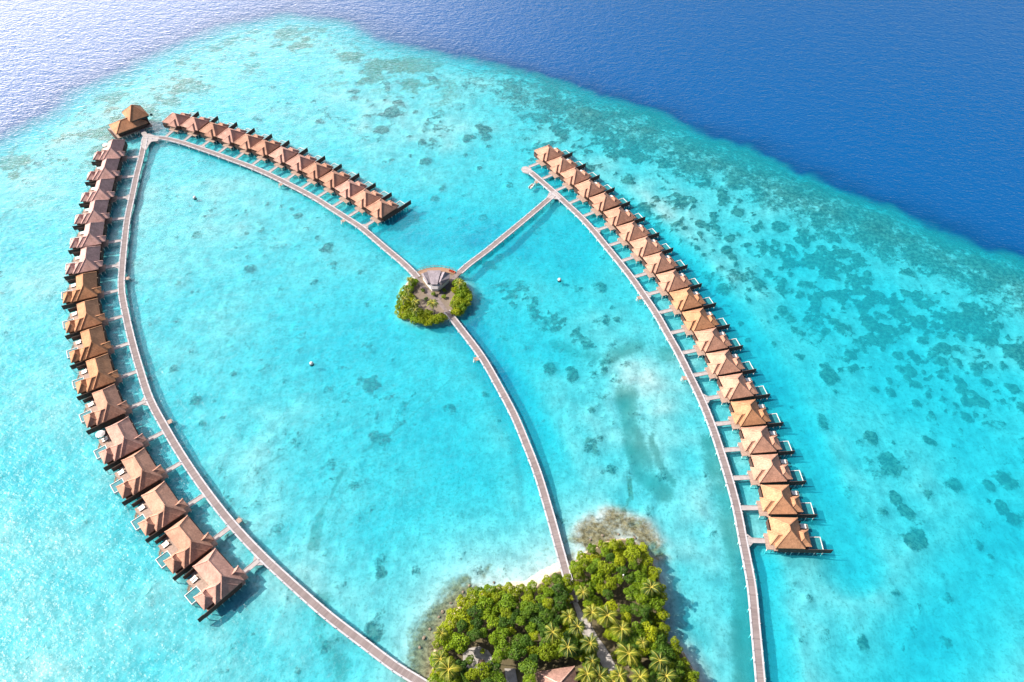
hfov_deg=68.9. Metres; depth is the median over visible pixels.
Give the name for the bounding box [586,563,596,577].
broadleaf tree
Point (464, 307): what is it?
shrub
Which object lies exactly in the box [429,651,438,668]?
broadleaf tree
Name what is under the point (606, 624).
broadleaf tree
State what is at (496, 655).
broadleaf tree
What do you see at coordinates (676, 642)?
broadleaf tree
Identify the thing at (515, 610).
broadleaf tree
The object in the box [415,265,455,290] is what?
fan pavilion
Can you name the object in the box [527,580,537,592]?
broadleaf tree
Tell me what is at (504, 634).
broadleaf tree
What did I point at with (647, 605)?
broadleaf tree
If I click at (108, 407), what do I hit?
water villa
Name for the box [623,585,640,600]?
broadleaf tree
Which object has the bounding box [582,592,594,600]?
broadleaf tree
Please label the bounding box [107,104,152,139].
pavilion
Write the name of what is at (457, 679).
broadleaf tree
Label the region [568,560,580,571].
broadleaf tree
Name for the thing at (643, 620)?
broadleaf tree
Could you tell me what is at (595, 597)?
broadleaf tree
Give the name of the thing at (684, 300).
water villa
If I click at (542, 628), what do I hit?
broadleaf tree
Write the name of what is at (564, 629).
broadleaf tree
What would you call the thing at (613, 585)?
broadleaf tree
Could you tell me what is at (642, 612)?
broadleaf tree
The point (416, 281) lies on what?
shrub
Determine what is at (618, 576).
broadleaf tree
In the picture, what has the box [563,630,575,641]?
broadleaf tree
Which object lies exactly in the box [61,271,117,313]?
water villa
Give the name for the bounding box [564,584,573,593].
broadleaf tree
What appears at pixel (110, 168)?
water villa
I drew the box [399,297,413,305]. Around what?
shrub
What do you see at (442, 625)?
broadleaf tree
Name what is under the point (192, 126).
water villa
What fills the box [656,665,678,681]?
coconut palm
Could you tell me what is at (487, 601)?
broadleaf tree
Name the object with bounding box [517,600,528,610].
broadleaf tree
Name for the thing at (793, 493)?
daybed
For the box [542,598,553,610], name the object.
broadleaf tree
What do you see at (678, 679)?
broadleaf tree
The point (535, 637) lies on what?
broadleaf tree
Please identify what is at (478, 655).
sand clearing
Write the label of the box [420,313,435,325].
shrub
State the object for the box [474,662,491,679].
broadleaf tree
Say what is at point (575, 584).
broadleaf tree
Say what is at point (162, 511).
water villa
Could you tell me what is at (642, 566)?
broadleaf tree
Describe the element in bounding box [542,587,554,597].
broadleaf tree
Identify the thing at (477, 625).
broadleaf tree
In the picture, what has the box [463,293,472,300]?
shrub
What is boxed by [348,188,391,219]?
water villa
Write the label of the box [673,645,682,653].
broadleaf tree
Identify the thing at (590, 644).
coconut palm
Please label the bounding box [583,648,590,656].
broadleaf tree
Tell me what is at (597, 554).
broadleaf tree
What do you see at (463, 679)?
broadleaf tree
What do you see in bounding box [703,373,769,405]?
water villa
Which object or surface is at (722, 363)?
water villa
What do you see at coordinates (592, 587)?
broadleaf tree
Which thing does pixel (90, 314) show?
water villa
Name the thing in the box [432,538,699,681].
island ground
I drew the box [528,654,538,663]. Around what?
broadleaf tree
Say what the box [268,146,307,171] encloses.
water villa
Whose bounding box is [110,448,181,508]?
water villa
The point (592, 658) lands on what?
coconut palm
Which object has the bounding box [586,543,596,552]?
broadleaf tree
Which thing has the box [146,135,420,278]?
jetty
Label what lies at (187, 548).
water villa
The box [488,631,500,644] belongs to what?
broadleaf tree
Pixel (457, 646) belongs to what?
broadleaf tree
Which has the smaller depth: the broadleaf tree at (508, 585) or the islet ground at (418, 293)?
the broadleaf tree at (508, 585)
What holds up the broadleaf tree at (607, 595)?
on the island ground at (619, 598)
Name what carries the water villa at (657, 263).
on the seabed
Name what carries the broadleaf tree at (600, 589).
on the island ground at (619, 598)
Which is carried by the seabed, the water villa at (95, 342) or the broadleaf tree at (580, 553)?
the water villa at (95, 342)
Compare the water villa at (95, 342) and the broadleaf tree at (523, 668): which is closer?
the broadleaf tree at (523, 668)
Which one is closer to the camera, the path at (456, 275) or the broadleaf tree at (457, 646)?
the broadleaf tree at (457, 646)
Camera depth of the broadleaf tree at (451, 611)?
225.24 m
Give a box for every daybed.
[790,490,797,495]
[799,523,806,528]
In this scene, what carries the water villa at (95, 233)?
on the seabed
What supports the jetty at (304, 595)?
on the seabed
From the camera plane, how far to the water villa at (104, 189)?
358.87 m
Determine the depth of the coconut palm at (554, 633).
215.76 m
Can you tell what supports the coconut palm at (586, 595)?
on the island ground at (619, 598)
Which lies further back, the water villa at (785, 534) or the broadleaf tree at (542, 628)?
the water villa at (785, 534)
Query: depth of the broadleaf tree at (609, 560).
233.79 m
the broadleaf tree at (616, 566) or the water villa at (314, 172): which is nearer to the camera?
the broadleaf tree at (616, 566)
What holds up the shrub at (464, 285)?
on the islet ground at (418, 293)
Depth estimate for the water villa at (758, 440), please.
265.99 m
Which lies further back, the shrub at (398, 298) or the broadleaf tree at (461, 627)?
the shrub at (398, 298)
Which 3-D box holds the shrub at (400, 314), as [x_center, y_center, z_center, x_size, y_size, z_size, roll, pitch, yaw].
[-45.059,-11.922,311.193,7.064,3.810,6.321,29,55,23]
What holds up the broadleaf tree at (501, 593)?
on the island ground at (619, 598)
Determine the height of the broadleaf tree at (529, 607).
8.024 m
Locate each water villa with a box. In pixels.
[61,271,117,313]
[62,298,121,342]
[64,246,118,283]
[66,325,128,373]
[68,222,120,257]
[72,199,123,233]
[72,353,136,403]
[79,179,128,210]
[79,384,147,437]
[85,158,132,188]
[91,139,137,167]
[93,416,162,473]
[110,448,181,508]
[131,481,204,546]
[154,515,229,583]
[162,112,199,137]
[181,116,218,140]
[183,548,262,621]
[199,122,237,146]
[217,128,255,153]
[234,134,272,159]
[251,139,289,164]
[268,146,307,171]
[283,154,325,181]
[301,161,341,188]
[317,170,359,196]
[332,179,375,207]
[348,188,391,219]
[362,198,410,228]
[528,145,572,172]
[542,156,585,183]
[555,167,599,195]
[569,179,614,206]
[583,192,629,220]
[595,206,645,234]
[609,221,659,248]
[622,236,672,266]
[634,252,687,282]
[645,269,701,300]
[659,287,715,318]
[670,308,729,338]
[682,327,742,359]
[693,349,756,382]
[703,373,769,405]
[715,399,783,432]
[724,425,794,459]
[733,454,805,489]
[741,484,816,521]
[746,517,832,556]
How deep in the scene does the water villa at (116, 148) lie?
380.22 m
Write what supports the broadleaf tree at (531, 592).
on the island ground at (619, 598)
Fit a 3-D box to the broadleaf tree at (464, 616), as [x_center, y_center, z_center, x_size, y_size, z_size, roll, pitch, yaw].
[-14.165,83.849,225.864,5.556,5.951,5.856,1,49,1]
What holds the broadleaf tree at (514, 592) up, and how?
on the island ground at (619, 598)
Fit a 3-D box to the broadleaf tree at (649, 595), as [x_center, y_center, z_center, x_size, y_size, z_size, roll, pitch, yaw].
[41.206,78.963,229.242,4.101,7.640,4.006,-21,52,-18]
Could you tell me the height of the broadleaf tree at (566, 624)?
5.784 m
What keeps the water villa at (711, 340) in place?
on the seabed
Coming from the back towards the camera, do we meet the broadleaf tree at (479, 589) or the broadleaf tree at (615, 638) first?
the broadleaf tree at (479, 589)
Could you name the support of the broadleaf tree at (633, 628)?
on the island ground at (619, 598)
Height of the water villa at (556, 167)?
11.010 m
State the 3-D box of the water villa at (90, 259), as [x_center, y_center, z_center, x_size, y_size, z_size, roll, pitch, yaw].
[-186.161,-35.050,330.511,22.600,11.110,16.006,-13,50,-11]
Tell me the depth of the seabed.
291.09 m
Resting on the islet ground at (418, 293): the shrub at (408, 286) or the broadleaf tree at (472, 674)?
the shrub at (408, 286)
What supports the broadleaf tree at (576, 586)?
on the island ground at (619, 598)
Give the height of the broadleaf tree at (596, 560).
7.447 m
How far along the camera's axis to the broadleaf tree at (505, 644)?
216.38 m
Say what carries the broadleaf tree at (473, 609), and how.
on the island ground at (619, 598)
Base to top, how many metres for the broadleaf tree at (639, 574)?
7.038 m
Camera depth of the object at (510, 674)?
217.09 m
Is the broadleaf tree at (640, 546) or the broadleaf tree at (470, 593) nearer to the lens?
the broadleaf tree at (470, 593)
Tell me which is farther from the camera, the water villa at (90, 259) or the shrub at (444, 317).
the water villa at (90, 259)
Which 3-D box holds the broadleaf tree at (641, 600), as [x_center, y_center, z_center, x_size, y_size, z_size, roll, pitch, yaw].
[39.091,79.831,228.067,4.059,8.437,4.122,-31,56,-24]
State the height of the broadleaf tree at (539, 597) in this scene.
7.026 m
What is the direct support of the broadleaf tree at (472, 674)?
on the island ground at (619, 598)
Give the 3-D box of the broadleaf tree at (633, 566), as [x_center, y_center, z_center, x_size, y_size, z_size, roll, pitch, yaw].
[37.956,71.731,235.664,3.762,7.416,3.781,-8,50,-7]
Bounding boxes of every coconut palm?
[400,295,408,304]
[404,288,411,297]
[406,277,413,284]
[410,297,420,305]
[410,307,420,316]
[426,299,438,313]
[431,649,448,669]
[433,626,448,641]
[435,656,462,681]
[456,279,464,287]
[544,622,560,644]
[558,637,578,658]
[560,609,575,624]
[568,617,585,637]
[575,585,589,599]
[575,662,596,681]
[579,633,599,653]
[582,603,599,628]
[585,653,599,666]
[591,664,608,681]
[597,604,620,627]
[605,673,618,681]
[609,619,632,641]
[610,664,629,681]
[614,642,640,667]
[629,668,649,681]
[636,637,648,649]
[640,578,662,596]
[649,650,669,672]
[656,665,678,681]
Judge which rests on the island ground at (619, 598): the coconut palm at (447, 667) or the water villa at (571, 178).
the coconut palm at (447, 667)
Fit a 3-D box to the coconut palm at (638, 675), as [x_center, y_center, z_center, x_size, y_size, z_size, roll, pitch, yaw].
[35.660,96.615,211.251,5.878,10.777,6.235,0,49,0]
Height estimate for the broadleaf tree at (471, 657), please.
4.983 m
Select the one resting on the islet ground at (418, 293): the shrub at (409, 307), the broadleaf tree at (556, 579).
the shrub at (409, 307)
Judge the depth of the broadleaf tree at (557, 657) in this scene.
216.27 m
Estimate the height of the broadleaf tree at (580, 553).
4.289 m
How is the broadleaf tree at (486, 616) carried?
on the island ground at (619, 598)
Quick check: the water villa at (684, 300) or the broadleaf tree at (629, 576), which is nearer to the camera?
the broadleaf tree at (629, 576)
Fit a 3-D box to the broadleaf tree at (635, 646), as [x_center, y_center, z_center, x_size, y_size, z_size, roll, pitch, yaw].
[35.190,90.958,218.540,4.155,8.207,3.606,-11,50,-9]
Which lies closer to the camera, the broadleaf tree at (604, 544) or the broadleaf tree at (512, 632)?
the broadleaf tree at (512, 632)
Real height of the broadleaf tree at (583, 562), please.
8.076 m
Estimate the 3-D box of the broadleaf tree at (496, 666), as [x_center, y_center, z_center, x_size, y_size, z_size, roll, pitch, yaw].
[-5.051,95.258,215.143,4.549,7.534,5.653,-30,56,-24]
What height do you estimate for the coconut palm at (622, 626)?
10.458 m
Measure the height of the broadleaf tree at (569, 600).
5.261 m
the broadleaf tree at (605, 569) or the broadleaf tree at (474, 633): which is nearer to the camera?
the broadleaf tree at (474, 633)
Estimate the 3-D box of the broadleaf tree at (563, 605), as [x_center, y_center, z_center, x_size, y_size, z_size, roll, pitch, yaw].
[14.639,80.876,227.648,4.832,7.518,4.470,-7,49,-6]
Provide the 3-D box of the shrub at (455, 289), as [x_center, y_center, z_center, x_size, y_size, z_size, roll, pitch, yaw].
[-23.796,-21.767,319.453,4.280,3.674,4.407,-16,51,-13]
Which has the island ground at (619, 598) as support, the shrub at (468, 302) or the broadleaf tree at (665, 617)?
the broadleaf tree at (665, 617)
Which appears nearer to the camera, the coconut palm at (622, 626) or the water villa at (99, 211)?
the coconut palm at (622, 626)
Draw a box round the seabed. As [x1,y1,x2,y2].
[0,14,1023,681]
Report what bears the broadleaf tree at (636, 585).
on the island ground at (619, 598)
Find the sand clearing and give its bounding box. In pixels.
[463,646,491,669]
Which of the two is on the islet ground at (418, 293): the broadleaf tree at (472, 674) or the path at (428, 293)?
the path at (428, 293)
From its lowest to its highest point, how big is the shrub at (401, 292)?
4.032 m
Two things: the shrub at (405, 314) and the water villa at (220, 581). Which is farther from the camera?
the shrub at (405, 314)
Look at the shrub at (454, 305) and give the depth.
311.78 m
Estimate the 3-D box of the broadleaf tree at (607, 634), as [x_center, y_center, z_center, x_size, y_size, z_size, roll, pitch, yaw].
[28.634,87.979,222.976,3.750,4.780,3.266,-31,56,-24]
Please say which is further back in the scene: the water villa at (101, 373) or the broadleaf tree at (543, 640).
the water villa at (101, 373)
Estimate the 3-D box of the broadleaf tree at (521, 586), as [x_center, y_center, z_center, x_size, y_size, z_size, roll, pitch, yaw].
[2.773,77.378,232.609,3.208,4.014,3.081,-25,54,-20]
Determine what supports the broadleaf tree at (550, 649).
on the island ground at (619, 598)
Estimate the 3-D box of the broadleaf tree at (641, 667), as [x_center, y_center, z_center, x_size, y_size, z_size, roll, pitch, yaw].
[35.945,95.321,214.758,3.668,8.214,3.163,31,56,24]
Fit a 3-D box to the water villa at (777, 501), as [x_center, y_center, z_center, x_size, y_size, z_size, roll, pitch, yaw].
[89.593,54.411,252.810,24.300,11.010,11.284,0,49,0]
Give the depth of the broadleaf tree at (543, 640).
218.24 m
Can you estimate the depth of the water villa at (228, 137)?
389.73 m
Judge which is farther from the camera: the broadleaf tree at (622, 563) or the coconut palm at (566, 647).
the broadleaf tree at (622, 563)
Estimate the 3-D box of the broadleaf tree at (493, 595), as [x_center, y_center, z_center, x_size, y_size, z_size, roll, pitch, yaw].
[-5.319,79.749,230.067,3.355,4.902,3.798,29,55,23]
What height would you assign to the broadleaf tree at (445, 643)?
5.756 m
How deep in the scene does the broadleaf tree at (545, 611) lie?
222.42 m
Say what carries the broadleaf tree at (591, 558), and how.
on the island ground at (619, 598)
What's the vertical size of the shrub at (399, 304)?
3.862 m
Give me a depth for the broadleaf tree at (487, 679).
209.79 m
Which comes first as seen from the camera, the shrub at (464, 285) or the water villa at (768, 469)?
the water villa at (768, 469)
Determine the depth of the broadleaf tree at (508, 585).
229.82 m
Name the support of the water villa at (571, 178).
on the seabed
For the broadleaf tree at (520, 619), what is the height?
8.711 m
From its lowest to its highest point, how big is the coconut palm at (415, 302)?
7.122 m
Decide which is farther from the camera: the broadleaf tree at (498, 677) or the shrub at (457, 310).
the shrub at (457, 310)
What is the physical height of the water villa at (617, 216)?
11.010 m
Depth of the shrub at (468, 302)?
313.40 m
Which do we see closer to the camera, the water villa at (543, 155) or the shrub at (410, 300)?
the shrub at (410, 300)
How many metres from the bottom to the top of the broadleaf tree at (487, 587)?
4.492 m
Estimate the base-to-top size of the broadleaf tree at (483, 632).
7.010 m
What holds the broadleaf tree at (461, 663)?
on the island ground at (619, 598)
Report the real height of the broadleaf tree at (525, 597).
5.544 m
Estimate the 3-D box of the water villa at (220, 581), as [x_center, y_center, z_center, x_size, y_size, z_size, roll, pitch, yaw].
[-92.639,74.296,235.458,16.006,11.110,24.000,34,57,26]
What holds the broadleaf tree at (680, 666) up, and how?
on the island ground at (619, 598)
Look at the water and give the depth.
449.01 m
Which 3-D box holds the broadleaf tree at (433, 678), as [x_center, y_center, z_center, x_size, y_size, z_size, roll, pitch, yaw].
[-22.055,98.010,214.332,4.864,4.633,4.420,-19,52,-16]
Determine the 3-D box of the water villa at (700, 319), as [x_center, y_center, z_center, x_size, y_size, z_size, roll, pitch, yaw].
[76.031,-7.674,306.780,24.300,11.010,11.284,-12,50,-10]
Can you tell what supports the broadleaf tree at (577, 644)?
on the island ground at (619, 598)
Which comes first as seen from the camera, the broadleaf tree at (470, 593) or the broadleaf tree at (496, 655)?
the broadleaf tree at (496, 655)
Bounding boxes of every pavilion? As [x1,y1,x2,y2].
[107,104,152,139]
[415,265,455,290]
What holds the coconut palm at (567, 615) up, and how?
on the island ground at (619, 598)
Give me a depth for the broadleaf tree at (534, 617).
222.53 m
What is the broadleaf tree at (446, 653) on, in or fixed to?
on the island ground at (619, 598)
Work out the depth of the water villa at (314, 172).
370.16 m
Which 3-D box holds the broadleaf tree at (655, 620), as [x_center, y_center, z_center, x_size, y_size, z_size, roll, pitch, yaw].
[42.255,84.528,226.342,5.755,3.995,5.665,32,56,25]
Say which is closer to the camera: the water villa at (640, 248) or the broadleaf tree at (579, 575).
the broadleaf tree at (579, 575)
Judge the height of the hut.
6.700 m
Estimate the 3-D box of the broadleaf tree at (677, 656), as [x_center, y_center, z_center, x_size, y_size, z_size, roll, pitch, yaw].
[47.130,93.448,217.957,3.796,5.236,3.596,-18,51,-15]
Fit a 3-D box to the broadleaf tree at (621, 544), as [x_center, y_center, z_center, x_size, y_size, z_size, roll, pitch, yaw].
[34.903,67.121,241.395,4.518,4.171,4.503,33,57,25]
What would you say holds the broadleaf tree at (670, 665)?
on the island ground at (619, 598)
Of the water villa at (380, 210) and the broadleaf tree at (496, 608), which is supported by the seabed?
the water villa at (380, 210)
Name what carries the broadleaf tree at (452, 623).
on the island ground at (619, 598)
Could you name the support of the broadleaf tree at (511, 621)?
on the island ground at (619, 598)
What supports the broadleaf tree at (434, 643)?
on the island ground at (619, 598)
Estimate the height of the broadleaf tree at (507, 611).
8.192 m
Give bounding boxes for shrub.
[394,305,408,319]
[395,301,408,309]
[396,294,406,303]
[398,287,408,294]
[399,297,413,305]
[403,285,413,290]
[403,310,413,319]
[407,304,417,310]
[408,278,418,285]
[408,311,420,323]
[416,314,426,323]
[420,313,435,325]
[423,309,433,314]
[429,314,439,323]
[434,312,447,322]
[449,301,460,307]
[450,305,463,316]
[451,287,459,293]
[451,295,464,304]
[452,278,461,286]
[454,288,466,297]
[456,302,466,311]
[457,282,467,290]
[462,299,470,306]
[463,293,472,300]
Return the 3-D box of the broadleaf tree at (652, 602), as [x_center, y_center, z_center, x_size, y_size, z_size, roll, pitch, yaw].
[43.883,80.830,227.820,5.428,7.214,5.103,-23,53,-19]
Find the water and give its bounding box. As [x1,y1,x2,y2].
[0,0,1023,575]
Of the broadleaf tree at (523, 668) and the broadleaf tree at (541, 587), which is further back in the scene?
the broadleaf tree at (541, 587)
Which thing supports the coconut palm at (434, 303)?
on the islet ground at (418, 293)
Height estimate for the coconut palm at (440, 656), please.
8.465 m
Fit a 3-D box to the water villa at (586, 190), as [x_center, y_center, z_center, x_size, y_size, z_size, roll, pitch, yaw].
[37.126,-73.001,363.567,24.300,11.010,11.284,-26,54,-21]
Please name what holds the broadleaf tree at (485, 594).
on the island ground at (619, 598)
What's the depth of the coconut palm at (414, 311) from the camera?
305.06 m
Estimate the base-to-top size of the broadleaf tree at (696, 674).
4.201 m
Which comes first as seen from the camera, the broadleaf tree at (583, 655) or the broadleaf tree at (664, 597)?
the broadleaf tree at (583, 655)
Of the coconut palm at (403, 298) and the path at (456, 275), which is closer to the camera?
the coconut palm at (403, 298)
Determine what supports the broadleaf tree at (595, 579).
on the island ground at (619, 598)
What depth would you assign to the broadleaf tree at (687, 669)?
215.56 m
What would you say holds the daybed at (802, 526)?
on the water villa at (785, 534)
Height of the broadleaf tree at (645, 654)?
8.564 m
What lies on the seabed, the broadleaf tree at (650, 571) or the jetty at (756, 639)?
the jetty at (756, 639)
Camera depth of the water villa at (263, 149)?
382.77 m
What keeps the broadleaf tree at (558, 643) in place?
on the island ground at (619, 598)
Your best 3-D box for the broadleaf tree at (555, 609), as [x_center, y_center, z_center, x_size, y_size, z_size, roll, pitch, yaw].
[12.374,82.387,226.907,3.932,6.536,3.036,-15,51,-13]
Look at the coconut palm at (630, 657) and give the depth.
211.39 m
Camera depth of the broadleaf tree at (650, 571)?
234.48 m
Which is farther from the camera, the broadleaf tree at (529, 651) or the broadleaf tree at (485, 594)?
the broadleaf tree at (485, 594)
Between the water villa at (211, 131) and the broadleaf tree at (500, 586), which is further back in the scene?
the water villa at (211, 131)
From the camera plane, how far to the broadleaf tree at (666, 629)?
222.89 m
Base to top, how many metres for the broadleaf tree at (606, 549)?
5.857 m
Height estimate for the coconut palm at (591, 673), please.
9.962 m
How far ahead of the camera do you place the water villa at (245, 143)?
386.21 m
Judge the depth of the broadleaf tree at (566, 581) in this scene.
231.84 m
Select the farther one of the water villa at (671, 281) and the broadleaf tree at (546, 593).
the water villa at (671, 281)
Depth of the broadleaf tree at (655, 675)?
210.45 m
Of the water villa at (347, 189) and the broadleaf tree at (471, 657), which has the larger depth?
the water villa at (347, 189)
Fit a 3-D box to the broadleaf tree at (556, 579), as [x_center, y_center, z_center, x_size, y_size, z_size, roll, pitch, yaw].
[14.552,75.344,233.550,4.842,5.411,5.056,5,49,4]
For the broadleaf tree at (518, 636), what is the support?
on the island ground at (619, 598)
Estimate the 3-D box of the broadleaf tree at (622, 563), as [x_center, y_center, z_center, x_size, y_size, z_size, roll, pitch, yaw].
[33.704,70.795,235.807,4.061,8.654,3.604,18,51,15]
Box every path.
[416,278,447,311]
[439,271,461,298]
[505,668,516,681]
[573,602,619,680]
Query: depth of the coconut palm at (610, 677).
209.34 m
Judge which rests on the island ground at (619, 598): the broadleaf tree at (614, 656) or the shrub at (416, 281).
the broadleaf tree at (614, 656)
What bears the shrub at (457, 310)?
on the islet ground at (418, 293)
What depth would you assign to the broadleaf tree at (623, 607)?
223.71 m
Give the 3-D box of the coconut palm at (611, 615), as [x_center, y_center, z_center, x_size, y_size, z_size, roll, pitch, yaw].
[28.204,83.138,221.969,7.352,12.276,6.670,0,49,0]
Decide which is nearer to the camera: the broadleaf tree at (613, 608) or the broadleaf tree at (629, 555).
the broadleaf tree at (613, 608)
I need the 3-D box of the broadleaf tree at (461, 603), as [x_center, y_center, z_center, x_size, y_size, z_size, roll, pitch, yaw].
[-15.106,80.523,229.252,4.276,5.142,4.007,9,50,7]
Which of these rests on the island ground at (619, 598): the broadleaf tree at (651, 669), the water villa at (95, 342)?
the broadleaf tree at (651, 669)
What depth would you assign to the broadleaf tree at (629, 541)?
240.78 m
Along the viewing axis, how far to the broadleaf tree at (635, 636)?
217.45 m
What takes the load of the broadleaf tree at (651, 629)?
on the island ground at (619, 598)
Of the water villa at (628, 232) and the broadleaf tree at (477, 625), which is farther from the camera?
the water villa at (628, 232)
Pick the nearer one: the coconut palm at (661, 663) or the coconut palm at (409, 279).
the coconut palm at (661, 663)
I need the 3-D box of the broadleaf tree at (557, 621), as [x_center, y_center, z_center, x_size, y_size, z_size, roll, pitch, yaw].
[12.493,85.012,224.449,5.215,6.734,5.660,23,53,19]
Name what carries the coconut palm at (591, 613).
on the island ground at (619, 598)
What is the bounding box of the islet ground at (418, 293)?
[402,274,469,323]
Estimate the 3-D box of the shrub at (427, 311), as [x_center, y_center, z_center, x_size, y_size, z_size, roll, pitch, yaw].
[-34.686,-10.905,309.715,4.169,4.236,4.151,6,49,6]
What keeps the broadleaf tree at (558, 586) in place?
on the island ground at (619, 598)
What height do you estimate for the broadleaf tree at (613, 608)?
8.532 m
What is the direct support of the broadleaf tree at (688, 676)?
on the island ground at (619, 598)
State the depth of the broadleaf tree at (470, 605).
226.21 m
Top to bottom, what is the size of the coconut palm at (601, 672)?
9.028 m
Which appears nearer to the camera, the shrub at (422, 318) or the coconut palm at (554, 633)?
the coconut palm at (554, 633)
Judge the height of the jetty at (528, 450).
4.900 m
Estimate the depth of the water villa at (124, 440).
265.54 m
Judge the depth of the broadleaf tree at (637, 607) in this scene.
223.72 m
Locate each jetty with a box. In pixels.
[117,134,428,681]
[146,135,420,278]
[444,310,578,602]
[457,194,554,273]
[521,166,765,681]
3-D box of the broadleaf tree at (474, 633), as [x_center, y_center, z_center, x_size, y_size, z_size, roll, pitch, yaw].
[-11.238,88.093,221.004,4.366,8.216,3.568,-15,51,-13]
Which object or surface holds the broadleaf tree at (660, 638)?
on the island ground at (619, 598)
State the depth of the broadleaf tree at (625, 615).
221.99 m
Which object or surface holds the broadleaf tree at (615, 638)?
on the island ground at (619, 598)
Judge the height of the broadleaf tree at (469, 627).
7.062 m
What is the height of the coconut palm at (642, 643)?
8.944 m
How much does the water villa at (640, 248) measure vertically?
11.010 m
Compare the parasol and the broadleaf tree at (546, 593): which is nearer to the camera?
the broadleaf tree at (546, 593)
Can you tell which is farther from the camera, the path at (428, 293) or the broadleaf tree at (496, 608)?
the path at (428, 293)
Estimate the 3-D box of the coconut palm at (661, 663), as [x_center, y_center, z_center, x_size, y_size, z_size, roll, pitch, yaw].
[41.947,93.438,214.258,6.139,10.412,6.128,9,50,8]
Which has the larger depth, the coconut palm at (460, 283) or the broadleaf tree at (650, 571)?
the coconut palm at (460, 283)
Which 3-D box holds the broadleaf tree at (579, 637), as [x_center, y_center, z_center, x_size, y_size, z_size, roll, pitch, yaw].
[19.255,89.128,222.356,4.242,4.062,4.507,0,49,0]
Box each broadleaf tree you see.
[426,673,442,681]
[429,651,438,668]
[430,668,440,679]
[432,638,442,649]
[437,621,449,634]
[437,649,448,656]
[439,630,458,650]
[444,613,457,630]
[446,607,459,619]
[449,632,470,653]
[449,675,461,681]
[455,659,468,677]
[456,594,468,606]
[456,607,471,624]
[456,619,467,632]
[458,671,470,681]
[464,598,475,609]
[464,621,473,634]
[464,668,478,679]
[465,654,474,665]
[466,587,478,602]
[466,628,480,641]
[467,605,483,618]
[469,618,483,629]
[474,586,484,597]
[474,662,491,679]
[476,596,493,614]
[478,590,490,604]
[480,608,490,621]
[480,627,487,638]
[481,678,492,681]
[483,584,495,594]
[485,660,501,677]
[486,614,498,628]
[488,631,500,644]
[489,671,506,681]
[490,592,500,602]
[490,603,502,616]
[491,650,504,662]
[494,584,502,593]
[494,639,511,659]
[496,626,508,638]
[497,614,507,627]
[498,591,506,597]
[498,593,516,610]
[499,607,511,618]
[502,582,515,593]
[506,612,518,626]
[506,624,516,635]
[508,642,526,660]
[509,588,520,603]
[510,633,522,643]
[511,607,521,617]
[515,616,525,628]
[516,583,525,592]
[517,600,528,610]
[518,658,537,675]
[519,606,530,619]
[520,634,533,646]
[521,594,535,605]
[522,674,535,681]
[523,586,533,599]
[525,602,538,614]
[525,612,543,630]
[525,622,535,632]
[526,641,538,656]
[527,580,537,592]
[528,630,538,641]
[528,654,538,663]
[535,594,545,603]
[536,603,544,612]
[536,622,551,637]
[537,584,548,593]
[537,643,556,661]
[538,608,553,622]
[539,634,551,650]
[542,574,551,585]
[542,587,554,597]
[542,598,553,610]
[545,613,562,628]
[549,583,569,598]
[549,604,558,614]
[550,632,569,648]
[551,647,561,659]
[552,572,565,585]
[553,595,566,610]
[559,617,569,626]
[559,626,573,634]
[561,573,571,586]
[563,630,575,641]
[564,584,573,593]
[566,595,573,602]
[567,638,583,656]
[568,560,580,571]
[570,566,584,579]
[570,580,579,588]
[573,585,582,594]
[574,633,583,646]
[574,651,586,661]
[576,550,586,561]
[577,558,590,572]
[580,576,597,593]
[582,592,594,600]
[582,600,590,607]
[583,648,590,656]
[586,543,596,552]
[586,554,597,562]
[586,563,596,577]
[588,594,602,608]
[590,558,601,569]
[591,552,601,559]
[591,569,604,583]
[596,583,610,596]
[597,560,615,578]
[598,540,611,552]
[600,547,609,557]
[602,589,613,599]
[602,614,613,628]
[602,628,611,639]
[604,599,617,612]
[605,553,614,563]
[605,576,617,589]
[608,539,617,550]
[610,549,623,561]
[610,562,619,572]
[610,632,618,642]
[611,646,627,661]
[614,555,625,567]
[614,574,623,584]
[615,539,626,554]
[616,566,628,574]
[619,604,630,613]
[619,634,633,645]
[621,608,631,623]
[623,544,640,563]
[623,571,638,584]
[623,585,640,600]
[626,538,635,545]
[627,641,639,653]
[628,559,638,571]
[628,654,642,668]
[629,602,641,616]
[629,621,645,638]
[629,634,640,648]
[632,582,642,593]
[632,663,644,674]
[634,570,646,584]
[634,593,648,604]
[635,644,649,658]
[637,563,646,572]
[638,542,647,552]
[639,556,653,567]
[639,602,651,611]
[639,617,652,626]
[639,621,657,644]
[640,578,653,590]
[640,607,649,617]
[640,611,660,626]
[641,551,648,558]
[641,590,654,601]
[645,566,661,578]
[648,596,664,611]
[648,643,656,654]
[648,653,660,661]
[648,662,659,672]
[648,670,668,681]
[649,632,668,651]
[653,643,675,661]
[656,608,669,620]
[658,622,670,634]
[659,584,666,593]
[661,592,667,600]
[662,659,674,671]
[670,636,679,646]
[671,659,684,675]
[672,652,680,664]
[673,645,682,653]
[673,674,680,681]
[679,657,690,666]
[679,672,696,681]
[681,665,691,675]
[692,670,699,679]
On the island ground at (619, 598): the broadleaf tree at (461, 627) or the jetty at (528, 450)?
the broadleaf tree at (461, 627)
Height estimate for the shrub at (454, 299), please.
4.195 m
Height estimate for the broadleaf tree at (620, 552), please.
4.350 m
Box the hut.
[536,666,577,681]
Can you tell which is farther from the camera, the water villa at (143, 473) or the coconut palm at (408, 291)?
the coconut palm at (408, 291)
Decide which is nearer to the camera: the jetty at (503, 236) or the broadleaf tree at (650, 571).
the broadleaf tree at (650, 571)
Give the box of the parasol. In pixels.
[96,430,104,437]

